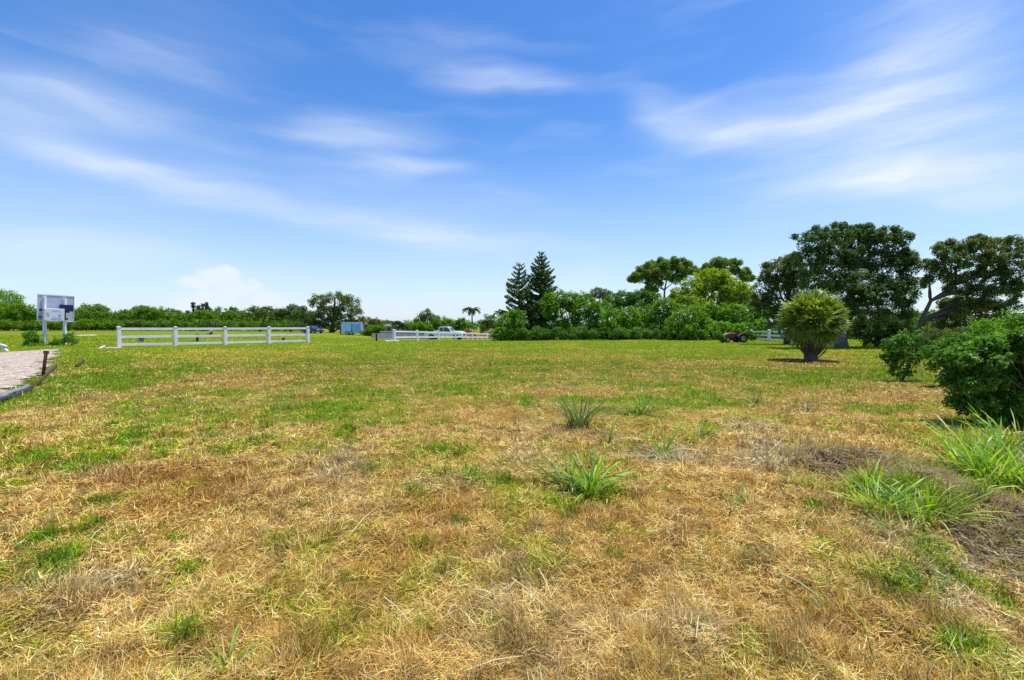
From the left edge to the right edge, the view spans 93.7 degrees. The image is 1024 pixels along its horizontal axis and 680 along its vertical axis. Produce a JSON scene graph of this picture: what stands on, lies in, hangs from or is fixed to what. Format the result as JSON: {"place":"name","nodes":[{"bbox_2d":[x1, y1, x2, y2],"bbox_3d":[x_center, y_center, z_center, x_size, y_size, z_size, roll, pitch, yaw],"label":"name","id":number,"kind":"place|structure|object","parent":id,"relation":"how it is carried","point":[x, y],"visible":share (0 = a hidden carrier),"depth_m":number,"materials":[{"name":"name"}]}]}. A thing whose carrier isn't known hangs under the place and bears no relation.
{"place":"outdoors","nodes":[
{"label":"outdoors","id":0,"kind":"place"},
{"bbox_2d":[0,327,1023,679],"bbox_3d":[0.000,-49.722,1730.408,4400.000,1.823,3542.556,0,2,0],"label":"ground","id":1,"kind":"structure","parent":0,"point":[518,515],"depth_m":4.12,"materials":[{"name":"plant"}]},
{"bbox_2d":[0,318,23,330],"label":"understory bush","id":2,"kind":"object","parent":1,"relation":"on","point":[12,324],"visible":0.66,"depth_m":126.20,"materials":[{"name":"green plant"}]},
{"bbox_2d":[0,288,28,308],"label":"distant tree","id":3,"kind":"object","parent":1,"relation":"on","point":[4,298],"visible":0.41,"depth_m":150.23,"materials":[{"name":"green plant"}]},
{"bbox_2d":[1,302,36,330],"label":"hedgerow tree","id":4,"kind":"object","parent":1,"relation":"on","point":[15,311],"visible":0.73,"depth_m":131.81,"materials":[{"name":"green plant"}]},
{"bbox_2d":[14,320,41,330],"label":"understory bush","id":5,"kind":"object","parent":1,"relation":"on","point":[33,325],"visible":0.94,"depth_m":125.50,"materials":[{"name":"green plant"}]},
{"bbox_2d":[0,348,62,393],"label":"dirt drive","id":6,"kind":"structure","parent":1,"relation":"on","point":[8,363],"depth_m":17.10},
{"bbox_2d":[19,329,45,345],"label":"weed clump","id":7,"kind":"object","parent":1,"relation":"on","point":[32,334],"visible":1,"depth_m":33.98,"materials":[{"name":"green plant"}]},
{"bbox_2d":[0,562,85,600],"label":"grass tuft","id":8,"kind":"object","parent":1,"relation":"on","point":[25,584],"visible":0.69,"depth_m":2.62,"materials":[{"name":"plant"}]},
{"bbox_2d":[37,294,74,344],"bbox_3d":[-33.813,-1.479,35.666,0.532,3.818,2.100,1,2,35],"label":"billboard sign","id":9,"kind":"object","parent":1,"relation":"on","point":[57,308],"visible":0.94,"depth_m":35.51,"materials":[{"name":"white metal"}]},
{"bbox_2d":[45,332,79,344],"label":"weed clump","id":10,"kind":"object","parent":1,"relation":"on","point":[65,339],"visible":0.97,"depth_m":35.00,"materials":[{"name":"green plant"}]},
{"bbox_2d":[69,307,93,329],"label":"hedgerow tree","id":11,"kind":"object","parent":1,"relation":"on","point":[84,313],"visible":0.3,"depth_m":142.38,"materials":[{"name":"green plant"}]},
{"bbox_2d":[71,318,101,330],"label":"understory bush","id":12,"kind":"object","parent":1,"relation":"on","point":[89,324],"visible":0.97,"depth_m":121.58,"materials":[{"name":"green plant"}]},
{"bbox_2d":[79,304,112,329],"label":"hedgerow tree","id":13,"kind":"object","parent":1,"relation":"on","point":[93,310],"visible":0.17,"depth_m":146.56,"materials":[{"name":"green plant"}]},
{"bbox_2d":[92,318,116,330],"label":"understory bush","id":14,"kind":"object","parent":1,"relation":"on","point":[105,324],"visible":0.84,"depth_m":123.22,"materials":[{"name":"green plant"}]},
{"bbox_2d":[94,311,125,329],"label":"hedgerow tree","id":15,"kind":"object","parent":1,"relation":"on","point":[109,316],"visible":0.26,"depth_m":144.78,"materials":[{"name":"green plant"}]},
{"bbox_2d":[109,319,135,330],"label":"understory bush","id":16,"kind":"object","parent":1,"relation":"on","point":[121,324],"visible":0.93,"depth_m":124.72,"materials":[{"name":"green plant"}]},
{"bbox_2d":[112,309,142,323],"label":"hedgerow tree","id":17,"kind":"object","parent":1,"relation":"on","point":[127,314],"visible":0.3,"depth_m":142.59,"materials":[{"name":"green plant"}]},
{"bbox_2d":[128,319,149,330],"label":"understory bush","id":18,"kind":"object","parent":1,"relation":"on","point":[139,323],"visible":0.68,"depth_m":126.62,"materials":[{"name":"green plant"}]},
{"bbox_2d":[130,306,168,330],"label":"hedgerow tree","id":19,"kind":"object","parent":1,"relation":"on","point":[154,314],"visible":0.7,"depth_m":137.12,"materials":[{"name":"green plant"}]},
{"bbox_2d":[142,318,168,330],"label":"understory bush","id":20,"kind":"object","parent":1,"relation":"on","point":[154,325],"visible":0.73,"depth_m":126.73,"materials":[{"name":"green plant"}]},
{"bbox_2d":[162,319,186,327],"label":"understory bush","id":21,"kind":"object","parent":1,"relation":"on","point":[172,323],"visible":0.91,"depth_m":125.71,"materials":[{"name":"green plant"}]},
{"bbox_2d":[168,311,193,330],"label":"hedgerow tree","id":22,"kind":"object","parent":1,"relation":"on","point":[178,316],"visible":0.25,"depth_m":134.19,"materials":[{"name":"green plant"}]},
{"bbox_2d":[185,302,211,313],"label":"cedar tree","id":23,"kind":"object","parent":1,"relation":"on","point":[202,306],"visible":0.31,"depth_m":149.53,"materials":[{"name":"green plant"}]},
{"bbox_2d":[186,309,220,330],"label":"hedgerow tree","id":24,"kind":"object","parent":1,"relation":"on","point":[198,314],"visible":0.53,"depth_m":133.29,"materials":[{"name":"green plant"}]},
{"bbox_2d":[117,326,309,346],"bbox_3d":[-21.680,-0.287,36.308,0.280,1.511,12.798,2,2,44],"label":"rail fence","id":25,"kind":"object","parent":1,"relation":"on","point":[175,336],"visible":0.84,"depth_m":35.56,"materials":[{"name":"white plastic"}]},
{"bbox_2d":[205,306,240,322],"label":"hedgerow tree","id":26,"kind":"object","parent":1,"relation":"on","point":[225,316],"visible":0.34,"depth_m":141.87,"materials":[{"name":"green plant"}]},
{"bbox_2d":[173,622,275,679],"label":"grass tuft","id":27,"kind":"object","parent":1,"relation":"on","point":[219,658],"visible":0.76,"depth_m":2.10,"materials":[{"name":"plant"}]},
{"bbox_2d":[217,318,238,330],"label":"understory bush","id":28,"kind":"object","parent":1,"relation":"on","point":[229,325],"visible":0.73,"depth_m":125.05,"materials":[{"name":"green plant"}]},
{"bbox_2d":[235,319,262,330],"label":"understory bush","id":29,"kind":"object","parent":1,"relation":"on","point":[247,324],"visible":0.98,"depth_m":121.96,"materials":[{"name":"green plant"}]},
{"bbox_2d":[242,305,284,331],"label":"distant tree","id":30,"kind":"object","parent":1,"relation":"on","point":[263,311],"visible":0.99,"depth_m":117.50,"materials":[{"name":"green plant"}]},
{"bbox_2d":[274,303,316,331],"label":"distant tree","id":31,"kind":"object","parent":1,"relation":"on","point":[298,311],"visible":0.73,"depth_m":117.02,"materials":[{"name":"green plant"}]},
{"bbox_2d":[285,319,320,330],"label":"shade bush","id":32,"kind":"object","parent":1,"relation":"on","point":[304,323],"visible":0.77,"depth_m":97.20,"materials":[{"name":"green plant"}]},
{"bbox_2d":[304,290,368,332],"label":"spreading oak","id":33,"kind":"object","parent":1,"relation":"on","point":[333,310],"visible":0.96,"depth_m":98.08,"materials":[{"name":"green plant"}]},
{"bbox_2d":[341,322,361,334],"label":"enclosed trailer","id":34,"kind":"object","parent":1,"relation":"on","point":[350,328],"visible":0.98,"depth_m":83.95,"materials":[{"name":"blue metal"}]},
{"bbox_2d":[360,323,385,335],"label":"garden bush","id":35,"kind":"object","parent":1,"relation":"on","point":[369,330],"visible":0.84,"depth_m":83.76,"materials":[{"name":"green plant"}]},
{"bbox_2d":[372,331,428,338],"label":"grey wall","id":36,"kind":"structure","parent":1,"relation":"on","point":[385,335],"depth_m":75.47,"materials":[{"name":"concrete"}]},
{"bbox_2d":[404,320,434,332],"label":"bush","id":37,"kind":"object","parent":1,"relation":"on","point":[419,326],"visible":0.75,"depth_m":107.60,"materials":[{"name":"green plant"}]},
{"bbox_2d":[413,308,440,331],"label":"garden tree","id":38,"kind":"object","parent":1,"relation":"on","point":[423,316],"visible":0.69,"depth_m":111.64,"materials":[{"name":"green plant"}]},
{"bbox_2d":[426,315,456,330],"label":"garden tree","id":39,"kind":"object","parent":1,"relation":"on","point":[445,322],"visible":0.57,"depth_m":110.22,"materials":[{"name":"green plant"}]},
{"bbox_2d":[393,329,495,340],"bbox_3d":[-7.685,-0.640,75.057,0.752,2.430,47.570,0,2,13],"label":"rail fence","id":40,"kind":"object","parent":1,"relation":"on","point":[437,336],"visible":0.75,"depth_m":63.88,"materials":[{"name":"white plastic"}]},
{"bbox_2d":[424,327,466,339],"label":"pickup truck","id":41,"kind":"object","parent":1,"relation":"on","point":[445,329],"visible":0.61,"depth_m":78.08,"materials":[{"name":"white metal"}]},
{"bbox_2d":[452,317,476,330],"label":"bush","id":42,"kind":"object","parent":1,"relation":"on","point":[459,322],"visible":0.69,"depth_m":109.77,"materials":[{"name":"green plant"}]},
{"bbox_2d":[462,307,480,329],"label":"queen palm","id":43,"kind":"object","parent":1,"relation":"on","point":[471,311],"visible":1,"depth_m":103.81,"materials":[{"name":"green plant"}]},
{"bbox_2d":[477,313,499,333],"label":"garden tree","id":44,"kind":"object","parent":1,"relation":"on","point":[487,322],"visible":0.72,"depth_m":106.92,"materials":[{"name":"green plant"}]},
{"bbox_2d":[16,317,962,330],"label":"wood","id":45,"kind":"object","parent":1,"relation":"on","point":[479,324],"visible":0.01,"depth_m":204.65,"materials":[{"name":"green plant"}]},
{"bbox_2d":[488,308,533,340],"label":"hedge tree","id":46,"kind":"object","parent":1,"relation":"on","point":[502,330],"visible":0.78,"depth_m":55.66,"materials":[{"name":"green plant"}]},
{"bbox_2d":[0,335,1023,679],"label":"dry straw","id":47,"kind":"object","parent":1,"relation":"on","point":[808,631],"visible":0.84,"depth_m":3.10,"materials":[{"name":"plant"}]},
{"bbox_2d":[498,262,538,320],"bbox_3d":[1.004,-4.840,59.922,4.883,9.849,4.517,-1,2,-34],"label":"norfolk pine","id":48,"kind":"object","parent":1,"relation":"on","point":[519,295],"visible":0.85,"depth_m":59.31,"materials":[{"name":"green plant"}]},
{"bbox_2d":[512,326,531,340],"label":"bush","id":49,"kind":"object","parent":1,"relation":"on","point":[525,334],"visible":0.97,"depth_m":54.71,"materials":[{"name":"green plant"}]},
{"bbox_2d":[516,297,557,339],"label":"hedge tree","id":50,"kind":"object","parent":1,"relation":"on","point":[531,323],"visible":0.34,"depth_m":59.02,"materials":[{"name":"green plant"}]},
{"bbox_2d":[530,325,551,339],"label":"bush","id":51,"kind":"object","parent":1,"relation":"on","point":[541,334],"visible":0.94,"depth_m":54.23,"materials":[{"name":"green plant"}]},
{"bbox_2d":[523,251,560,320],"bbox_3d":[3.656,-5.632,60.864,4.978,11.284,5.436,1,2,23],"label":"norfolk pine","id":52,"kind":"object","parent":1,"relation":"on","point":[537,280],"visible":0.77,"depth_m":60.20,"materials":[{"name":"green plant"}]},
{"bbox_2d":[548,327,571,339],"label":"bush","id":53,"kind":"object","parent":1,"relation":"on","point":[564,333],"visible":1,"depth_m":53.90,"materials":[{"name":"green plant"}]},
{"bbox_2d":[537,288,588,339],"bbox_3d":[6.253,-3.108,58.356,6.451,6.280,4.600,0,2,0],"label":"hedge tree","id":54,"kind":"object","parent":1,"relation":"on","point":[563,302],"visible":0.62,"depth_m":57.45,"materials":[{"name":"green plant"}]},
{"bbox_2d":[528,451,600,493],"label":"grass tuft","id":55,"kind":"object","parent":1,"relation":"on","point":[556,473],"visible":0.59,"depth_m":4.46,"materials":[{"name":"plant"}]},
{"bbox_2d":[567,325,592,339],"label":"bush","id":56,"kind":"object","parent":1,"relation":"on","point":[580,331],"visible":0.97,"depth_m":53.24,"materials":[{"name":"green plant"}]},
{"bbox_2d":[543,390,623,428],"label":"grass tuft","id":57,"kind":"object","parent":1,"relation":"on","point":[580,421],"visible":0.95,"depth_m":6.97,"materials":[{"name":"plant"}]},
{"bbox_2d":[570,294,612,338],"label":"hedge tree","id":58,"kind":"object","parent":1,"relation":"on","point":[588,316],"visible":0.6,"depth_m":56.24,"materials":[{"name":"green plant"}]},
{"bbox_2d":[538,444,651,502],"bbox_3d":[0.666,1.217,4.314,0.995,0.608,1.040,-2,2,-41],"label":"grass tuft","id":59,"kind":"object","parent":1,"relation":"on","point":[589,486],"visible":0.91,"depth_m":4.22,"materials":[{"name":"plant"}]},
{"bbox_2d":[584,286,614,309],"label":"tree","id":60,"kind":"object","parent":1,"relation":"on","point":[601,293],"visible":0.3,"depth_m":65.24,"materials":[{"name":"green plant"}]},
{"bbox_2d":[588,326,613,339],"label":"bush","id":61,"kind":"object","parent":1,"relation":"on","point":[595,333],"visible":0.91,"depth_m":51.58,"materials":[{"name":"green plant"}]},
{"bbox_2d":[596,416,639,443],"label":"grass tuft","id":62,"kind":"object","parent":1,"relation":"on","point":[609,440],"visible":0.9,"depth_m":5.94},
{"bbox_2d":[607,327,632,339],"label":"bush","id":63,"kind":"object","parent":1,"relation":"on","point":[614,334],"visible":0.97,"depth_m":50.39,"materials":[{"name":"green plant"}]},
{"bbox_2d":[600,306,642,339],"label":"hedge tree","id":64,"kind":"object","parent":1,"relation":"on","point":[618,320],"visible":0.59,"depth_m":52.10,"materials":[{"name":"green plant"}]},
{"bbox_2d":[603,288,662,332],"bbox_3d":[15.242,-3.438,61.638,6.388,6.639,6.994,2,2,42],"label":"hedge tree","id":65,"kind":"object","parent":1,"relation":"on","point":[635,299],"visible":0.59,"depth_m":61.12,"materials":[{"name":"green plant"}]},
{"bbox_2d":[629,327,656,338],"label":"bush","id":66,"kind":"object","parent":1,"relation":"on","point":[647,334],"visible":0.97,"depth_m":50.75,"materials":[{"name":"green plant"}]},
{"bbox_2d":[610,388,676,419],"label":"grass tuft","id":67,"kind":"object","parent":1,"relation":"on","point":[643,410],"visible":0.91,"depth_m":7.71,"materials":[{"name":"plant"}]},
{"bbox_2d":[637,296,683,338],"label":"hedge tree","id":68,"kind":"object","parent":1,"relation":"on","point":[658,315],"visible":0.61,"depth_m":55.56,"materials":[{"name":"green plant"}]},
{"bbox_2d":[626,256,699,326],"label":"umbrella pine","id":69,"kind":"object","parent":1,"relation":"on","point":[655,271],"visible":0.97,"depth_m":82.99,"materials":[{"name":"green plant"}]},
{"bbox_2d":[652,328,675,339],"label":"bush","id":70,"kind":"object","parent":1,"relation":"on","point":[662,335],"visible":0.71,"depth_m":50.43,"materials":[{"name":"green plant"}]},
{"bbox_2d":[635,421,699,454],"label":"grass tuft","id":71,"kind":"object","parent":1,"relation":"on","point":[668,447],"visible":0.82,"depth_m":5.46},
{"bbox_2d":[663,305,717,340],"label":"hedge tree","id":72,"kind":"object","parent":1,"relation":"on","point":[686,327],"visible":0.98,"depth_m":49.39,"materials":[{"name":"green plant"}]},
{"bbox_2d":[669,418,730,441],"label":"grass tuft","id":73,"kind":"object","parent":1,"relation":"on","point":[702,434],"visible":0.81,"depth_m":6.11,"materials":[{"name":"plant"}]},
{"bbox_2d":[687,302,737,335],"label":"hedge tree","id":74,"kind":"object","parent":1,"relation":"on","point":[715,313],"visible":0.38,"depth_m":58.70,"materials":[{"name":"green plant"}]},
{"bbox_2d":[668,267,758,313],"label":"yellow crowned tree","id":75,"kind":"object","parent":1,"relation":"on","point":[722,282],"visible":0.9,"depth_m":67.12,"materials":[{"name":"green plant"}]},
{"bbox_2d":[699,256,755,299],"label":"umbrella pine","id":76,"kind":"object","parent":1,"relation":"on","point":[744,274],"visible":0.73,"depth_m":84.81,"materials":[{"name":"green plant"}]},
{"bbox_2d":[720,331,748,342],"bbox_3d":[18.906,-0.281,40.969,2.014,1.019,1.200,0,2,-8],"label":"tractor","id":77,"kind":"object","parent":1,"relation":"on","point":[738,337],"visible":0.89,"depth_m":40.63,"materials":[{"name":"red metal"}]},
{"bbox_2d":[718,485,751,509],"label":"grass tuft","id":78,"kind":"object","parent":1,"relation":"on","point":[741,499],"visible":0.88,"depth_m":3.90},
{"bbox_2d":[708,318,772,339],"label":"hedge tree","id":79,"kind":"object","parent":1,"relation":"on","point":[727,326],"visible":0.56,"depth_m":51.36,"materials":[{"name":"green plant"}]},
{"bbox_2d":[722,300,771,338],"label":"hedge tree","id":80,"kind":"object","parent":1,"relation":"on","point":[745,315],"visible":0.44,"depth_m":57.40,"materials":[{"name":"green plant"}]},
{"bbox_2d":[737,538,789,569],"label":"grass tuft","id":81,"kind":"object","parent":1,"relation":"on","point":[760,554],"visible":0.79,"depth_m":2.95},
{"bbox_2d":[747,254,812,344],"bbox_3d":[20.876,-3.141,37.000,5.596,7.159,2.893,0,2,0],"label":"oak tree","id":82,"kind":"object","parent":1,"relation":"on","point":[786,281],"visible":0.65,"depth_m":36.72,"materials":[{"name":"green plant"}]},
{"bbox_2d":[752,330,831,345],"bbox_3d":[23.489,-0.285,41.242,0.566,1.308,15.955,0,2,8],"label":"rail fence","id":83,"kind":"object","parent":1,"relation":"on","point":[768,335],"visible":0.31,"depth_m":44.91,"materials":[{"name":"white plastic"}]},
{"bbox_2d":[764,461,828,486],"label":"grass tuft","id":84,"kind":"object","parent":1,"relation":"on","point":[801,477],"visible":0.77,"depth_m":4.46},
{"bbox_2d":[775,286,851,360],"bbox_3d":[12.516,-0.663,20.002,3.017,3.246,3.060,0,2,0],"label":"bush","id":85,"kind":"object","parent":1,"relation":"on","point":[815,335],"visible":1,"depth_m":19.51,"materials":[{"name":"plant"}]},
{"bbox_2d":[788,221,927,347],"bbox_3d":[22.102,-3.556,30.691,8.609,8.290,3.918,0,2,0],"label":"oak tree","id":86,"kind":"object","parent":1,"relation":"on","point":[902,261],"visible":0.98,"depth_m":30.31,"materials":[{"name":"green plant"}]},
{"bbox_2d":[826,454,916,489],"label":"grass tuft","id":87,"kind":"object","parent":1,"relation":"on","point":[875,471],"visible":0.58,"depth_m":4.17,"materials":[{"name":"plant"}]},
{"bbox_2d":[833,541,921,584],"bbox_3d":[2.126,1.306,2.832,0.433,0.175,0.415,0,2,0],"label":"grass tuft","id":88,"kind":"object","parent":1,"relation":"on","point":[873,564],"visible":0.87,"depth_m":2.80,"materials":[{"name":"plant"}]},
{"bbox_2d":[828,308,930,346],"bbox_3d":[25.549,-0.819,33.096,8.072,2.909,2.588,0,2,0],"label":"shaded tree","id":89,"kind":"object","parent":1,"relation":"on","point":[859,332],"visible":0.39,"depth_m":32.59,"materials":[{"name":"green plant"}]},
{"bbox_2d":[823,469,955,534],"bbox_3d":[2.790,1.157,3.632,0.921,0.429,0.932,0,2,0],"label":"grass tuft","id":90,"kind":"object","parent":1,"relation":"on","point":[870,500],"visible":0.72,"depth_m":3.60,"materials":[{"name":"plant"}]},
{"bbox_2d":[876,329,933,381],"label":"young shrub","id":91,"kind":"object","parent":1,"relation":"on","point":[909,355],"visible":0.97,"depth_m":12.53,"materials":[{"name":"green plant"}]},
{"bbox_2d":[844,500,969,555],"bbox_3d":[2.607,1.251,3.186,0.692,0.269,0.655,0,2,0],"label":"grass tuft","id":92,"kind":"object","parent":1,"relation":"on","point":[914,523],"visible":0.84,"depth_m":3.19,"materials":[{"name":"plant"}]},
{"bbox_2d":[903,289,938,333],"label":"sunlit bush","id":93,"kind":"object","parent":1,"relation":"on","point":[920,314],"visible":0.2,"depth_m":37.64,"materials":[{"name":"green plant"}]},
{"bbox_2d":[881,563,981,609],"bbox_3d":[2.273,1.367,2.605,0.500,0.162,0.395,0,2,-15],"label":"grass tuft","id":94,"kind":"object","parent":1,"relation":"on","point":[943,590],"visible":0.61,"depth_m":2.65,"materials":[{"name":"plant"}]},
{"bbox_2d":[857,473,1011,538],"bbox_3d":[2.978,1.154,3.438,0.904,0.392,0.871,0,2,-16],"label":"grass tuft","id":95,"kind":"object","parent":1,"relation":"on","point":[930,499],"visible":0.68,"depth_m":3.42,"materials":[{"name":"plant"}]},
{"bbox_2d":[916,332,974,387],"bbox_3d":[10.287,0.503,11.409,1.326,1.390,0.699,0,2,-14],"label":"young shrub","id":96,"kind":"object","parent":1,"relation":"on","point":[928,351],"visible":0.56,"depth_m":11.40,"materials":[{"name":"green plant"}]},
{"bbox_2d":[917,325,976,348],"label":"shaded shrub","id":97,"kind":"object","parent":1,"relation":"on","point":[931,333],"visible":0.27,"depth_m":23.84,"materials":[{"name":"green plant"}]},
{"bbox_2d":[909,623,991,679],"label":"grass tuft","id":98,"kind":"object","parent":1,"relation":"on","point":[951,636],"visible":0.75,"depth_m":2.13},
{"bbox_2d":[892,404,1023,492],"bbox_3d":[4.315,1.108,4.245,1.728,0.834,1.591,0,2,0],"label":"tall grass","id":99,"kind":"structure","parent":1,"relation":"on","point":[997,454],"depth_m":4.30,"materials":[{"name":"plant"}]},
{"bbox_2d":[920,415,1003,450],"bbox_3d":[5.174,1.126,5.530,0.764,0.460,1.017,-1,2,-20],"label":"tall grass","id":100,"kind":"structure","parent":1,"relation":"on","point":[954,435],"depth_m":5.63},
{"bbox_2d":[926,294,1003,337],"bbox_3d":[28.109,-1.248,29.998,4.079,3.811,1.988,0,2,0],"label":"leaning tree","id":101,"kind":"object","parent":1,"relation":"on","point":[941,324],"visible":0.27,"depth_m":29.71,"materials":[{"name":"green plant"}]},
{"bbox_2d":[911,233,1023,348],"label":"leaning tree","id":102,"kind":"object","parent":1,"relation":"on","point":[1012,288],"visible":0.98,"depth_m":27.67,"materials":[{"name":"green plant"}]},
{"bbox_2d":[931,325,1023,425],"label":"bush","id":103,"kind":"object","parent":1,"relation":"on","point":[973,376],"visible":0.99,"depth_m":6.76,"materials":[{"name":"green plant"}]},
{"bbox_2d":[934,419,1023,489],"bbox_3d":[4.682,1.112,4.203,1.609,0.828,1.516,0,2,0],"label":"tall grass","id":104,"kind":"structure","parent":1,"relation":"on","point":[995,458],"depth_m":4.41,"materials":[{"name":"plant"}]},
{"bbox_2d":[936,404,1023,449],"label":"tall grass","id":105,"kind":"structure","parent":1,"relation":"on","point":[1007,437],"depth_m":5.58,"materials":[{"name":"plant"}]},
{"bbox_2d":[952,308,1023,353],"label":"tall shrub","id":106,"kind":"object","parent":1,"relation":"on","point":[988,324],"visible":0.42,"depth_m":11.43,"materials":[{"name":"green plant"}]},
{"bbox_2d":[0,0,1023,325],"label":"sky","id":107,"kind":"structure","parent":0,"point":[401,157],"materials":[{"name":"blue"}]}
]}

